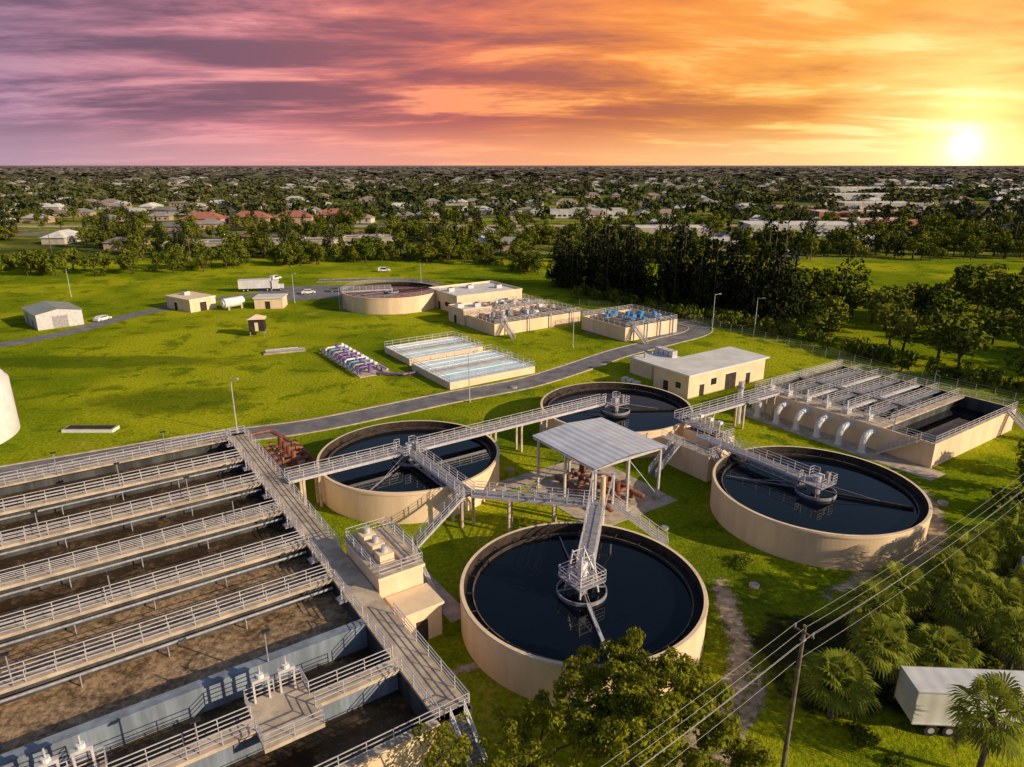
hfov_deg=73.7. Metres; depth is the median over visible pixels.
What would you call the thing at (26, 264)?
broadleaf tree
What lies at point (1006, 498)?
broadleaf tree
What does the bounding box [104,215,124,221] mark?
house
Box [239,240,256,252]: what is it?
broadleaf tree
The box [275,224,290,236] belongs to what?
broadleaf tree
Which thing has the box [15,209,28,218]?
broadleaf tree
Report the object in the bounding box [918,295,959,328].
broadleaf tree
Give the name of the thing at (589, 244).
pine tree
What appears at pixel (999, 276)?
broadleaf tree
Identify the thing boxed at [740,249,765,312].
pine tree
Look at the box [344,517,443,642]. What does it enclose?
control building
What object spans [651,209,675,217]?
house
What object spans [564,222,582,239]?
broadleaf tree
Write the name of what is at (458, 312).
chemical building
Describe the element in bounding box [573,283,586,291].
shrub
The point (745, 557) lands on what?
shrub
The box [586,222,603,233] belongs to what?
broadleaf tree
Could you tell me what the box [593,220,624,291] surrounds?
pine tree
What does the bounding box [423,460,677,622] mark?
concrete path
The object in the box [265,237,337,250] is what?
warehouse
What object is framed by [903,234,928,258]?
broadleaf tree
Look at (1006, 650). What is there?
palm tree
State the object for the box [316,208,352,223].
tile roof house
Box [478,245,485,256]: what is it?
broadleaf tree
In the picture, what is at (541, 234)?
broadleaf tree
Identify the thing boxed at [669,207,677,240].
pine tree
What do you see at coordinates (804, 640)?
power lines
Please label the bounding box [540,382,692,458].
circular clarifier tank
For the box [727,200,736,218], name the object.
pine tree
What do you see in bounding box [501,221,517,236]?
broadleaf tree
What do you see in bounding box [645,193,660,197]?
house
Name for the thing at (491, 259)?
shrub
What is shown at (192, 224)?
broadleaf tree
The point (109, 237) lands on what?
broadleaf tree
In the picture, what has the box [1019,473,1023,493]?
broadleaf tree
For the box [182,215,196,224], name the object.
broadleaf tree
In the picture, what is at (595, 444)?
metal canopy shelter
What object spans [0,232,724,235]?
highway
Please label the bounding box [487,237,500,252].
broadleaf tree
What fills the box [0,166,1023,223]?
distant forest
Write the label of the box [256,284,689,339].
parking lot
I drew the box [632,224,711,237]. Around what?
shopping building
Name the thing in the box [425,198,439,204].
house
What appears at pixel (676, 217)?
pine tree
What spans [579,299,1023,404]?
chain link fence
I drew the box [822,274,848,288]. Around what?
broadleaf tree
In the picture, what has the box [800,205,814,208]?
house
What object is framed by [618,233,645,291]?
pine tree
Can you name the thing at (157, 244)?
broadleaf tree
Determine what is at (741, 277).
pine tree
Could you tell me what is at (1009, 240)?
broadleaf tree
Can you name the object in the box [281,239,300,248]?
broadleaf tree
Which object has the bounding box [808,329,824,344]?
shrub
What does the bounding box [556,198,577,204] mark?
house
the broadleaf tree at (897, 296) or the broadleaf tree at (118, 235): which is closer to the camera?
the broadleaf tree at (897, 296)
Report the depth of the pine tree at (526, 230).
319.77 m
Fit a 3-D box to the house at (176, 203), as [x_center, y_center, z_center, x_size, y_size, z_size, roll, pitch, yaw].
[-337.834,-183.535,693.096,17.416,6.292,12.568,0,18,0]
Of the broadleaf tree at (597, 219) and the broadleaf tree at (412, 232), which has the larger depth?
the broadleaf tree at (597, 219)
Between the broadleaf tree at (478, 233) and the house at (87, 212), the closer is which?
the broadleaf tree at (478, 233)
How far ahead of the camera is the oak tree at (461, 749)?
42.38 m
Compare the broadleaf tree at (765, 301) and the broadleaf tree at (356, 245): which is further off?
the broadleaf tree at (356, 245)
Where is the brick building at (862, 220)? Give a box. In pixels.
[832,217,917,229]
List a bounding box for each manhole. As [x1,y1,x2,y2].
[506,467,513,472]
[660,525,668,530]
[749,582,759,589]
[937,500,948,505]
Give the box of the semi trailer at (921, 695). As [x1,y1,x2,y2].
[894,665,1023,736]
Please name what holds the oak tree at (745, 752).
on the ground
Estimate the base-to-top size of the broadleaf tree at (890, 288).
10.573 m
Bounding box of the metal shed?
[21,301,83,330]
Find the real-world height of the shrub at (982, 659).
0.901 m
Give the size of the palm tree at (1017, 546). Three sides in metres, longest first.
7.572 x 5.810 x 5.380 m
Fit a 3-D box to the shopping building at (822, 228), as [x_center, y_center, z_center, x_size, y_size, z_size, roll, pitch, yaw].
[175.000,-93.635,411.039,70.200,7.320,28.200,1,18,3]
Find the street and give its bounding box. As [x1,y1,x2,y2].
[7,192,987,260]
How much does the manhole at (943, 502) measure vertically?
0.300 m
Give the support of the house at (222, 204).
on the ground
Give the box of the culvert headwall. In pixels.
[61,425,119,432]
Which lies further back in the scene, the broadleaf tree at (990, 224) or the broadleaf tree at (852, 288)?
the broadleaf tree at (990, 224)
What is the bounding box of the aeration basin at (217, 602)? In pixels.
[0,425,489,766]
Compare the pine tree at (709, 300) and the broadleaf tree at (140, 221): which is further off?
the broadleaf tree at (140, 221)
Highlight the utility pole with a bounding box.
[780,623,814,766]
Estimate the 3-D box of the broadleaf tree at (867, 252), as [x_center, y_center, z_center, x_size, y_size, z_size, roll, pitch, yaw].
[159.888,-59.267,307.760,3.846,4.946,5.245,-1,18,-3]
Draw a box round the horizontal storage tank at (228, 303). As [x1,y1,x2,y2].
[220,296,244,310]
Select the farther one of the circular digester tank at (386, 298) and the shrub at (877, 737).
the circular digester tank at (386, 298)
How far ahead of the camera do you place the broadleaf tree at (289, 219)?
426.03 m
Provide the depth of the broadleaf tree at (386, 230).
367.72 m
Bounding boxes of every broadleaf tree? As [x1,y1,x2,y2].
[0,227,11,240]
[0,254,13,269]
[6,226,18,239]
[12,251,33,275]
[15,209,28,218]
[27,250,46,275]
[33,213,41,222]
[35,249,47,256]
[37,221,44,226]
[42,250,67,275]
[42,261,55,275]
[55,217,63,228]
[61,246,81,269]
[63,205,80,220]
[74,253,89,270]
[75,227,93,247]
[81,225,99,243]
[81,252,102,272]
[85,214,99,227]
[94,220,112,234]
[94,232,107,247]
[96,230,115,240]
[96,252,111,270]
[101,249,112,256]
[107,228,121,236]
[110,216,121,224]
[112,239,121,249]
[113,208,124,216]
[114,254,123,270]
[117,223,129,233]
[117,228,129,236]
[118,248,144,272]
[120,255,137,273]
[122,244,132,252]
[124,232,153,259]
[128,219,143,230]
[132,217,144,225]
[137,212,151,227]
[143,227,151,236]
[149,237,162,251]
[149,251,165,268]
[151,223,168,234]
[161,241,171,252]
[161,250,181,272]
[162,234,177,244]
[165,243,185,267]
[177,246,191,261]
[178,221,197,233]
[179,223,195,237]
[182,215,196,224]
[183,237,205,253]
[190,226,205,237]
[192,253,210,271]
[202,245,218,266]
[205,225,215,237]
[214,243,231,264]
[215,225,226,238]
[217,252,234,268]
[218,223,232,235]
[219,230,227,237]
[221,234,246,251]
[221,247,238,265]
[225,241,249,264]
[228,253,237,267]
[230,214,240,228]
[231,231,248,246]
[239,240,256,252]
[240,214,254,227]
[243,222,257,233]
[247,246,255,257]
[250,231,268,253]
[252,232,271,255]
[253,237,268,256]
[255,218,265,227]
[257,223,271,231]
[259,221,275,236]
[264,241,279,262]
[272,220,289,236]
[273,244,286,264]
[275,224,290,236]
[278,212,292,222]
[278,247,297,266]
[278,254,286,265]
[279,240,296,263]
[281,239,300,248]
[283,232,304,242]
[291,223,304,237]
[293,245,308,265]
[294,226,305,236]
[300,220,317,236]
[300,239,319,262]
[305,229,317,236]
[306,222,323,236]
[306,242,324,263]
[311,245,325,264]
[313,215,324,223]
[317,226,330,235]
[320,244,328,255]
[329,243,345,260]
[330,223,347,240]
[335,214,342,223]
[338,242,348,256]
[343,214,357,225]
[345,225,356,234]
[345,237,358,248]
[347,246,357,257]
[349,248,359,262]
[351,238,366,260]
[353,206,367,213]
[354,212,363,223]
[354,213,364,223]
[355,235,377,259]
[357,242,375,262]
[363,224,371,234]
[367,223,378,234]
[368,206,380,216]
[371,237,382,258]
[375,245,389,260]
[378,219,396,233]
[378,242,387,259]
[380,228,391,233]
[382,242,399,260]
[389,217,400,223]
[390,224,398,232]
[391,230,408,256]
[397,221,413,235]
[403,220,415,239]
[405,242,418,260]
[408,230,417,240]
[409,218,421,238]
[411,224,427,240]
[416,224,436,239]
[417,242,432,262]
[419,206,432,221]
[427,236,446,259]
[428,246,436,261]
[433,241,448,257]
[433,244,442,260]
[434,231,451,238]
[435,220,452,231]
[440,239,455,260]
[443,210,453,222]
[445,241,455,259]
[450,209,462,220]
[451,231,471,246]
[453,243,470,263]
[456,224,475,237]
[459,242,473,263]
[464,237,478,258]
[467,209,478,217]
[468,224,481,236]
[471,248,481,256]
[472,240,484,253]
[476,220,486,232]
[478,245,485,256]
[481,226,504,248]
[482,245,496,258]
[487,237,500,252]
[493,214,506,226]
[495,240,507,253]
[499,217,515,230]
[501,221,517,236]
[504,245,518,265]
[508,239,525,253]
[512,210,518,220]
[512,243,529,257]
[512,247,527,268]
[513,232,533,250]
[515,212,532,224]
[518,255,530,272]
[520,233,538,253]
[523,226,541,245]
[526,250,542,271]
[530,254,545,274]
[535,223,550,243]
[535,230,545,245]
[540,212,548,219]
[544,227,558,245]
[544,235,554,246]
[555,234,581,253]
[557,226,568,235]
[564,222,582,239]
[565,231,586,241]
[572,208,588,220]
[573,240,581,251]
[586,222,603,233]
[593,215,602,225]
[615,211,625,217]
[623,215,630,227]
[624,237,646,250]
[639,217,648,224]
[642,233,656,247]
[642,234,665,254]
[644,212,655,219]
[648,234,670,260]
[655,212,668,223]
[661,229,676,247]
[665,246,680,257]
[673,208,684,221]
[680,227,697,233]
[687,235,707,256]
[688,234,708,258]
[690,214,703,224]
[707,213,721,225]
[711,220,726,233]
[716,209,729,220]
[723,240,728,249]
[731,226,752,237]
[737,236,751,252]
[744,240,761,258]
[751,209,761,216]
[752,230,772,242]
[757,226,775,231]
[758,290,777,311]
[762,212,780,221]
[765,234,788,256]
[780,229,799,253]
[781,230,797,254]
[793,272,812,293]
[794,236,819,258]
[797,228,818,255]
[797,266,828,291]
[798,287,818,313]
[800,210,814,220]
[801,287,830,309]
[804,246,819,256]
[804,293,849,323]
[807,307,844,334]
[808,281,831,302]
[816,278,858,302]
[816,294,851,330]
[818,242,830,255]
[819,268,836,284]
[821,211,835,220]
[821,214,831,220]
[821,241,836,256]
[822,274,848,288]
[825,230,839,241]
[828,226,842,247]
[829,229,855,254]
[836,305,851,323]
[840,286,865,317]
[847,239,867,257]
[847,246,856,255]
[849,216,858,221]
[851,222,868,236]
[855,229,875,252]
[857,291,897,322]
[862,246,872,257]
[863,287,914,331]
[866,229,886,253]
[870,242,881,254]
[872,301,916,344]
[875,221,887,232]
[876,230,897,255]
[879,284,904,312]
[885,311,922,352]
[887,236,906,255]
[890,222,909,234]
[891,230,908,242]
[893,209,905,216]
[900,212,910,218]
[901,291,932,319]
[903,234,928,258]
[904,282,929,314]
[907,221,913,228]
[908,283,944,316]
[910,234,929,253]
[912,226,930,235]
[914,243,931,260]
[915,229,931,246]
[916,309,964,360]
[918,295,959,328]
[921,215,939,227]
[925,243,940,260]
[926,226,943,246]
[927,279,964,306]
[929,235,950,252]
[931,214,944,226]
[935,287,971,316]
[937,219,952,232]
[937,225,958,238]
[937,247,948,259]
[939,214,955,222]
[939,222,953,227]
[939,323,992,367]
[943,264,995,317]
[945,236,963,256]
[946,224,962,236]
[947,234,959,244]
[948,312,989,358]
[953,218,966,229]
[956,233,977,256]
[956,243,969,258]
[959,222,974,231]
[959,227,976,235]
[960,233,976,255]
[961,219,977,231]
[962,240,983,259]
[963,227,987,241]
[971,289,988,312]
[972,304,1001,331]
[973,263,1008,286]
[973,267,1007,297]
[974,220,981,227]
[974,241,986,256]
[977,310,1015,344]
[978,484,1023,518]
[980,218,1003,228]
[980,225,994,241]
[982,277,1023,314]
[984,230,1011,255]
[984,297,1003,310]
[989,227,1007,234]
[990,272,1023,315]
[995,307,1016,329]
[996,241,1014,258]
[997,235,1018,257]
[999,212,1014,223]
[1002,329,1023,376]
[1008,315,1023,349]
[1012,438,1023,484]
[1015,240,1023,257]
[1017,242,1023,259]
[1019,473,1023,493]
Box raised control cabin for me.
[246,314,266,336]
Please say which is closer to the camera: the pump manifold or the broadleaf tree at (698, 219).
the pump manifold
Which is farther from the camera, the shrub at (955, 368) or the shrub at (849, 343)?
the shrub at (849, 343)
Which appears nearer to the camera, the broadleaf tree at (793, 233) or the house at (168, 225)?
the broadleaf tree at (793, 233)
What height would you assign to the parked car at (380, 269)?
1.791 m
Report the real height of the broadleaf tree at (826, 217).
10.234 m
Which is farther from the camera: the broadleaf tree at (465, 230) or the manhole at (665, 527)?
the broadleaf tree at (465, 230)
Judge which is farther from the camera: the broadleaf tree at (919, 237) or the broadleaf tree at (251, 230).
the broadleaf tree at (251, 230)
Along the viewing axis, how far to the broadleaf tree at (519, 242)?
299.41 m
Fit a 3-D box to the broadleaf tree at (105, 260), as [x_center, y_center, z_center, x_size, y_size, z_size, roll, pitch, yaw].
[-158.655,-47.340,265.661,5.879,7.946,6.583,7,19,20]
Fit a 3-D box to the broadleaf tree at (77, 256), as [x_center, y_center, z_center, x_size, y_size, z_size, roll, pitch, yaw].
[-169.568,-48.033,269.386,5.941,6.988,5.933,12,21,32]
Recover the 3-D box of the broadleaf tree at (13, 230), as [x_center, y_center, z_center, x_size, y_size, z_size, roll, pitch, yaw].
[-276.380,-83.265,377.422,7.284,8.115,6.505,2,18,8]
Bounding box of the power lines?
[601,474,1022,766]
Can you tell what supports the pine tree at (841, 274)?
on the ground
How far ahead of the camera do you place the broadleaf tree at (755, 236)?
315.23 m
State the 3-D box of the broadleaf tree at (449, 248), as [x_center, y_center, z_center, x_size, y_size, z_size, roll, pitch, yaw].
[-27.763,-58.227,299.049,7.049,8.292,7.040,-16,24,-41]
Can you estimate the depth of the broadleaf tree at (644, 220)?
436.42 m
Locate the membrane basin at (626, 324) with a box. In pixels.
[581,304,676,344]
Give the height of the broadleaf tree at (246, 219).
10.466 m
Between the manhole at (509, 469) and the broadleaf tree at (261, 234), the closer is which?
the manhole at (509, 469)
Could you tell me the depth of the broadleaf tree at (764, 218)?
425.13 m
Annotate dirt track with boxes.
[446,662,480,677]
[675,579,754,766]
[712,671,765,766]
[823,490,949,600]
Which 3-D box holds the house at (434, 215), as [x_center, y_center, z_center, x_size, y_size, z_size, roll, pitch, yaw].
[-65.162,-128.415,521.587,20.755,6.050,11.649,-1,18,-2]
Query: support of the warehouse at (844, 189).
on the ground
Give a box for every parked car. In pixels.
[93,315,111,321]
[301,289,315,294]
[329,287,341,291]
[378,267,389,271]
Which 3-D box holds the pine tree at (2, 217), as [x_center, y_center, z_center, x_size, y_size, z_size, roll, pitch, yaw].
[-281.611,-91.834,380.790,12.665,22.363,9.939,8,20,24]
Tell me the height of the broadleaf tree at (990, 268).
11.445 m
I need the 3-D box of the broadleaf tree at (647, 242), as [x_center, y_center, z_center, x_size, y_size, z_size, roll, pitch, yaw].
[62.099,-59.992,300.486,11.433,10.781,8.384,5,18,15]
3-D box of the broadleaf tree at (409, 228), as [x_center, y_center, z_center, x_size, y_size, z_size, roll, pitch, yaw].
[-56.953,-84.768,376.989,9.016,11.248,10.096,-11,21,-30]
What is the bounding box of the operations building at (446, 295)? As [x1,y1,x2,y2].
[428,280,521,311]
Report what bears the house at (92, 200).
on the ground
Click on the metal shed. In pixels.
(42, 315)
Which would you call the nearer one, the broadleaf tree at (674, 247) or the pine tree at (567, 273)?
the pine tree at (567, 273)
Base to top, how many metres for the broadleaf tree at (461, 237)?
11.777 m
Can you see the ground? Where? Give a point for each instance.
(152, 376)
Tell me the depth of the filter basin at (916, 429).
107.42 m
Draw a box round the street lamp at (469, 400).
[468,350,476,402]
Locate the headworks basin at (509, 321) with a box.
[466,299,579,338]
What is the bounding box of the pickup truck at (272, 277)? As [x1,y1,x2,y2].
[269,275,280,279]
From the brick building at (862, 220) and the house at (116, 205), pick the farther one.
the house at (116, 205)
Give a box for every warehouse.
[162,238,242,250]
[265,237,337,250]
[343,234,399,245]
[549,207,627,217]
[805,193,929,201]
[820,187,944,191]
[836,201,923,208]
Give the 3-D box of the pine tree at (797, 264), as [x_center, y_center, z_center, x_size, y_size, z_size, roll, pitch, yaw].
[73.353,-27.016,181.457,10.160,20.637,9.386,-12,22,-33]
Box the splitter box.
[648,413,739,481]
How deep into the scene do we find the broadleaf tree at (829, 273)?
202.67 m
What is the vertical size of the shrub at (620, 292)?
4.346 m
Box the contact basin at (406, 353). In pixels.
[384,331,482,364]
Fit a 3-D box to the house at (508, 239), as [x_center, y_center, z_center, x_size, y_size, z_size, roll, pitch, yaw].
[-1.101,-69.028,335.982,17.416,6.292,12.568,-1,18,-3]
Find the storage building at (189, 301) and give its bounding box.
[165,291,216,312]
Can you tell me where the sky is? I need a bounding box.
[0,0,1023,165]
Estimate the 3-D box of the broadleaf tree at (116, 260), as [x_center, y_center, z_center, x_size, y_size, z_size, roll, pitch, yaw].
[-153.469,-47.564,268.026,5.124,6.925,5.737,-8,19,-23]
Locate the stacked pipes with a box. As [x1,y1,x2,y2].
[263,347,305,354]
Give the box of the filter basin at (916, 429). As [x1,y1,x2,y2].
[741,357,1023,480]
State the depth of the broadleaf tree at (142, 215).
445.56 m
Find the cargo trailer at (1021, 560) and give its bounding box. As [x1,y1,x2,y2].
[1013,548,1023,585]
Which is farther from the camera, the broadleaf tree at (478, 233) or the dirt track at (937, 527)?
the broadleaf tree at (478, 233)
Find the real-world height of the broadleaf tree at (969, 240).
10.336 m
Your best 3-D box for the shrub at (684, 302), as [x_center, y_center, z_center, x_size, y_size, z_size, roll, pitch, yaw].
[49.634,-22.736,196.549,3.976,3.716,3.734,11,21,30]
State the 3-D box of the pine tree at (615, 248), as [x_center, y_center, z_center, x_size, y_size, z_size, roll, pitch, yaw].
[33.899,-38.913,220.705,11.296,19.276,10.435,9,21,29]
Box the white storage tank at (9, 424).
[0,369,19,443]
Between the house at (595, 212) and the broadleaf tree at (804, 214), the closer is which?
the broadleaf tree at (804, 214)
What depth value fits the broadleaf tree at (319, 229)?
364.73 m
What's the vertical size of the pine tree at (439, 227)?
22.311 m
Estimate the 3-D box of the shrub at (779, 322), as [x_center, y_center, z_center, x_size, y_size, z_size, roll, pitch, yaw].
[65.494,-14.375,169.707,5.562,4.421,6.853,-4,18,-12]
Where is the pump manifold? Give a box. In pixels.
[320,343,417,377]
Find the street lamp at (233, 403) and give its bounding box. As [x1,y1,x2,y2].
[230,378,238,432]
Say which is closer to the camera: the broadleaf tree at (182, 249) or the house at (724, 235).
the broadleaf tree at (182, 249)
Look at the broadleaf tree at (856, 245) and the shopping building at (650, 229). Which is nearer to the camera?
the broadleaf tree at (856, 245)
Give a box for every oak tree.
[411,711,496,766]
[477,689,604,766]
[543,626,741,766]
[676,721,775,766]
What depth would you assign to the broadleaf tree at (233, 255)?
276.76 m
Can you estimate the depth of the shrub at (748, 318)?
173.46 m
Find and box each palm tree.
[796,647,880,722]
[837,578,913,654]
[843,610,921,690]
[861,560,932,621]
[900,621,986,668]
[916,546,987,621]
[927,577,996,655]
[937,532,996,592]
[943,671,1023,766]
[953,524,1015,575]
[969,571,1023,641]
[978,604,1023,669]
[987,511,1023,576]
[992,501,1023,538]
[1002,564,1023,605]
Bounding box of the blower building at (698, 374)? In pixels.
[651,346,769,398]
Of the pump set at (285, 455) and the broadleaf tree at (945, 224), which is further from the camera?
the broadleaf tree at (945, 224)
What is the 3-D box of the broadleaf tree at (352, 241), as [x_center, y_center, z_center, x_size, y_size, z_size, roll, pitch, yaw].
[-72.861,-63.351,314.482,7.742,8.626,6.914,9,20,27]
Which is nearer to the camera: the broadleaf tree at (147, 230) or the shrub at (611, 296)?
the shrub at (611, 296)
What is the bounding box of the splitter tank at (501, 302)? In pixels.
[478,294,542,310]
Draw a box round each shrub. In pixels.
[0,262,9,271]
[92,267,108,275]
[180,261,190,268]
[187,264,194,269]
[234,257,247,266]
[305,257,314,263]
[333,254,340,261]
[339,255,349,260]
[400,253,406,258]
[421,254,432,261]
[475,257,486,264]
[485,257,495,264]
[493,259,503,264]
[506,261,519,270]
[571,287,583,297]
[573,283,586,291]
[583,285,597,295]
[591,288,605,301]
[606,289,619,302]
[613,289,624,298]
[615,295,628,304]
[620,293,639,306]
[642,294,667,307]
[645,299,661,310]
[652,304,671,313]
[667,307,684,317]
[676,304,693,316]
[678,298,689,305]
[681,303,704,319]
[704,309,718,320]
[708,305,720,313]
[714,310,740,327]
[723,309,733,316]
[724,314,739,326]
[724,317,746,327]
[729,558,746,570]
[733,310,743,320]
[733,552,753,563]
[744,314,758,326]
[747,316,770,332]
[759,316,775,333]
[766,327,779,335]
[771,316,788,334]
[778,320,800,338]
[781,328,797,338]
[784,315,808,330]
[801,327,833,341]
[804,326,831,335]
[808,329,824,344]
[818,333,838,348]
[840,338,857,355]
[844,340,859,355]
[844,721,864,732]
[850,724,881,747]
[851,336,876,354]
[851,723,880,751]
[853,661,894,695]
[855,341,867,358]
[861,347,880,360]
[864,342,883,359]
[873,344,884,360]
[876,343,893,360]
[878,351,895,363]
[879,671,897,685]
[882,348,920,368]
[883,751,910,766]
[888,686,899,705]
[890,356,913,371]
[912,608,927,620]
[921,617,943,627]
[924,356,942,375]
[931,364,956,376]
[931,599,952,610]
[936,363,958,375]
[940,369,966,380]
[957,361,988,385]
[962,654,995,669]
[963,631,998,655]
[974,648,989,665]
[977,374,993,386]
[982,368,1004,388]
[982,658,1000,668]
[984,654,1003,669]
[991,552,1009,573]
[999,376,1019,389]
[1017,379,1023,393]
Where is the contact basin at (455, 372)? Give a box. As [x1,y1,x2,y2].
[411,344,534,389]
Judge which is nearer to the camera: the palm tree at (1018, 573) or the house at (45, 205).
the palm tree at (1018, 573)
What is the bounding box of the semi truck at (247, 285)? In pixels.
[237,278,283,291]
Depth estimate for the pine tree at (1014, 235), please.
321.91 m
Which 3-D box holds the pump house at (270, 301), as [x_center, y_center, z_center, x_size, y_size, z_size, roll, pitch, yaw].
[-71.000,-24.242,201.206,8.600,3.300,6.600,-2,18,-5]
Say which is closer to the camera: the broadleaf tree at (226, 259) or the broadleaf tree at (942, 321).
the broadleaf tree at (942, 321)
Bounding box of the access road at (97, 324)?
[0,292,258,346]
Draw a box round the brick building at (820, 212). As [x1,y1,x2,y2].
[806,209,928,221]
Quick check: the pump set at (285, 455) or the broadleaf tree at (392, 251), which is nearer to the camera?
the pump set at (285, 455)
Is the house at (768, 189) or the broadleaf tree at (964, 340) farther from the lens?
the house at (768, 189)
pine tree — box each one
[0,199,17,238]
[81,211,87,226]
[96,196,109,227]
[97,216,111,240]
[110,223,116,238]
[116,200,131,227]
[119,204,146,254]
[152,217,164,239]
[171,212,190,253]
[171,223,189,257]
[190,233,196,256]
[246,195,258,221]
[260,214,270,236]
[275,211,294,254]
[287,205,298,228]
[297,209,309,236]
[320,207,347,257]
[337,202,345,224]
[343,206,354,227]
[400,202,411,234]
[419,218,438,256]
[430,202,447,241]
[450,212,465,254]
[462,215,470,233]
[467,215,478,238]
[473,199,480,216]
[497,203,508,226]
[524,222,535,252]
[530,213,537,229]
[544,230,564,286]
[546,246,560,286]
[553,237,577,287]
[554,232,580,279]
[556,229,578,286]
[556,247,572,287]
[562,245,586,288]
[570,246,586,287]
[573,238,586,282]
[575,227,601,282]
[580,199,592,230]
[582,214,598,250]
[583,205,626,289]
[587,237,602,276]
[591,241,600,286]
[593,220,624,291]
[600,234,623,285]
[601,242,614,289]
[601,245,614,290]
[606,243,622,288]
[613,238,628,281]
[614,211,624,245]
[614,222,647,291]
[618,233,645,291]
[621,226,644,270]
[621,240,645,297]
[622,220,647,274]
[622,221,631,242]
[634,249,655,294]
[640,244,672,302]
[641,249,654,281]
[645,219,680,304]
[647,229,664,261]
[654,214,662,232]
[655,252,687,304]
[665,235,693,302]
[665,246,686,301]
[667,210,699,290]
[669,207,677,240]
[671,204,686,239]
[671,237,700,303]
[675,256,692,298]
[680,238,712,304]
[681,225,695,257]
[685,255,706,308]
[686,257,709,306]
[691,230,718,307]
[691,258,711,306]
[692,223,727,307]
[699,217,712,237]
[701,249,729,308]
[703,215,749,304]
[709,256,731,310]
[715,221,754,308]
[715,249,743,310]
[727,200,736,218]
[729,262,752,315]
[731,219,786,317]
[735,249,748,305]
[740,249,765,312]
[740,267,763,321]
[745,249,761,311]
[749,213,800,304]
[754,265,779,317]
[756,223,771,254]
[758,254,790,319]
[759,220,800,320]
[777,243,805,317]
[779,272,799,322]
[786,268,804,319]
[791,220,806,254]
[800,213,813,239]
[805,207,817,237]
[833,269,848,304]
[836,213,855,253]
[836,251,864,302]
[850,255,873,294]
[864,202,877,234]
[879,198,897,231]
[884,214,908,257]
[907,207,927,236]
[960,200,973,221]
[985,220,1002,251]
[993,196,1005,218]
[996,213,1006,227]
[1009,208,1023,251]
[1010,214,1023,249]
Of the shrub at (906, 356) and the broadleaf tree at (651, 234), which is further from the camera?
the broadleaf tree at (651, 234)
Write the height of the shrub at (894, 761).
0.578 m
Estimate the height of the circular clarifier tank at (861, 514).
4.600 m
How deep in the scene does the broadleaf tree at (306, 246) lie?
289.26 m
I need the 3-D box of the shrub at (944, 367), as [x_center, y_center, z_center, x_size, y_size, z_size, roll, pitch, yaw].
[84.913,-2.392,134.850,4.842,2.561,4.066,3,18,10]
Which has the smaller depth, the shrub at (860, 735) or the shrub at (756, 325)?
the shrub at (860, 735)
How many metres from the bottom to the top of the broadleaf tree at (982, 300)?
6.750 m
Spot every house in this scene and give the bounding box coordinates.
[19,214,55,222]
[40,203,51,208]
[40,229,84,244]
[45,203,71,209]
[52,210,71,217]
[71,208,96,216]
[79,199,98,203]
[87,202,111,208]
[99,199,119,202]
[102,237,150,249]
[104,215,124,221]
[108,203,131,208]
[125,208,149,214]
[138,202,163,209]
[148,212,173,220]
[150,207,171,212]
[154,222,180,231]
[167,207,188,214]
[168,199,187,205]
[174,184,190,187]
[180,212,228,225]
[186,203,207,207]
[189,208,214,214]
[198,219,225,228]
[204,200,230,206]
[228,211,271,226]
[229,207,243,215]
[252,293,287,308]
[272,210,315,225]
[285,196,303,201]
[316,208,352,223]
[353,213,374,222]
[361,196,374,199]
[391,203,410,207]
[396,212,414,220]
[416,211,438,219]
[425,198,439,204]
[446,199,467,205]
[462,212,472,220]
[466,198,476,204]
[475,206,492,213]
[475,235,492,249]
[481,227,494,234]
[497,237,515,250]
[509,210,520,218]
[510,206,531,212]
[525,200,543,205]
[527,208,548,215]
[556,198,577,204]
[581,205,599,207]
[583,210,608,218]
[584,192,599,197]
[610,193,619,196]
[634,209,648,216]
[643,218,675,224]
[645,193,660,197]
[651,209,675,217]
[708,237,741,250]
[715,232,751,242]
[734,203,754,207]
[746,215,778,220]
[765,187,782,191]
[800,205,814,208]
[848,235,892,248]
[867,197,883,200]
[901,180,915,184]
[918,199,937,204]
[940,201,959,206]
[988,197,1015,202]
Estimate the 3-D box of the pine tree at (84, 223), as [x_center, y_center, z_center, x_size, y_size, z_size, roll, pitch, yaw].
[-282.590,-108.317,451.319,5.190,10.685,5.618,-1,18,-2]
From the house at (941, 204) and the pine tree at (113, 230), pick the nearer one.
the pine tree at (113, 230)
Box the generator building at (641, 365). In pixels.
[629,346,678,379]
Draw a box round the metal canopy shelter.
[532,417,666,510]
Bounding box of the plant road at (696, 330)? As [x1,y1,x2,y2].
[0,278,712,480]
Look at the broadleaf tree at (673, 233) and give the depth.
313.14 m
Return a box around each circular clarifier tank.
[316,420,499,523]
[459,522,707,706]
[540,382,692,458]
[710,446,932,570]
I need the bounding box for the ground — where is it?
[0,166,1023,766]
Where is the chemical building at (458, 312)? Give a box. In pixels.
[448,301,491,325]
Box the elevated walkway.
[284,381,837,570]
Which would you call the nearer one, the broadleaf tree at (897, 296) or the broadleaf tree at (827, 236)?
the broadleaf tree at (897, 296)
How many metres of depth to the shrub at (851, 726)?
50.66 m
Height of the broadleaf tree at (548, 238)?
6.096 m
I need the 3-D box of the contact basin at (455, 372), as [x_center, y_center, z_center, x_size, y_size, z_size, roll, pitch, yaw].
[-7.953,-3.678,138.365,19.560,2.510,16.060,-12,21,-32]
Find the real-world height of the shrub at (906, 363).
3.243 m
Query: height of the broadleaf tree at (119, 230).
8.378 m
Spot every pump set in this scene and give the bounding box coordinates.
[260,436,315,477]
[555,464,644,515]
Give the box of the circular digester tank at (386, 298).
[338,278,437,314]
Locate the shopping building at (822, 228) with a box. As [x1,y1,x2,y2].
[738,220,866,236]

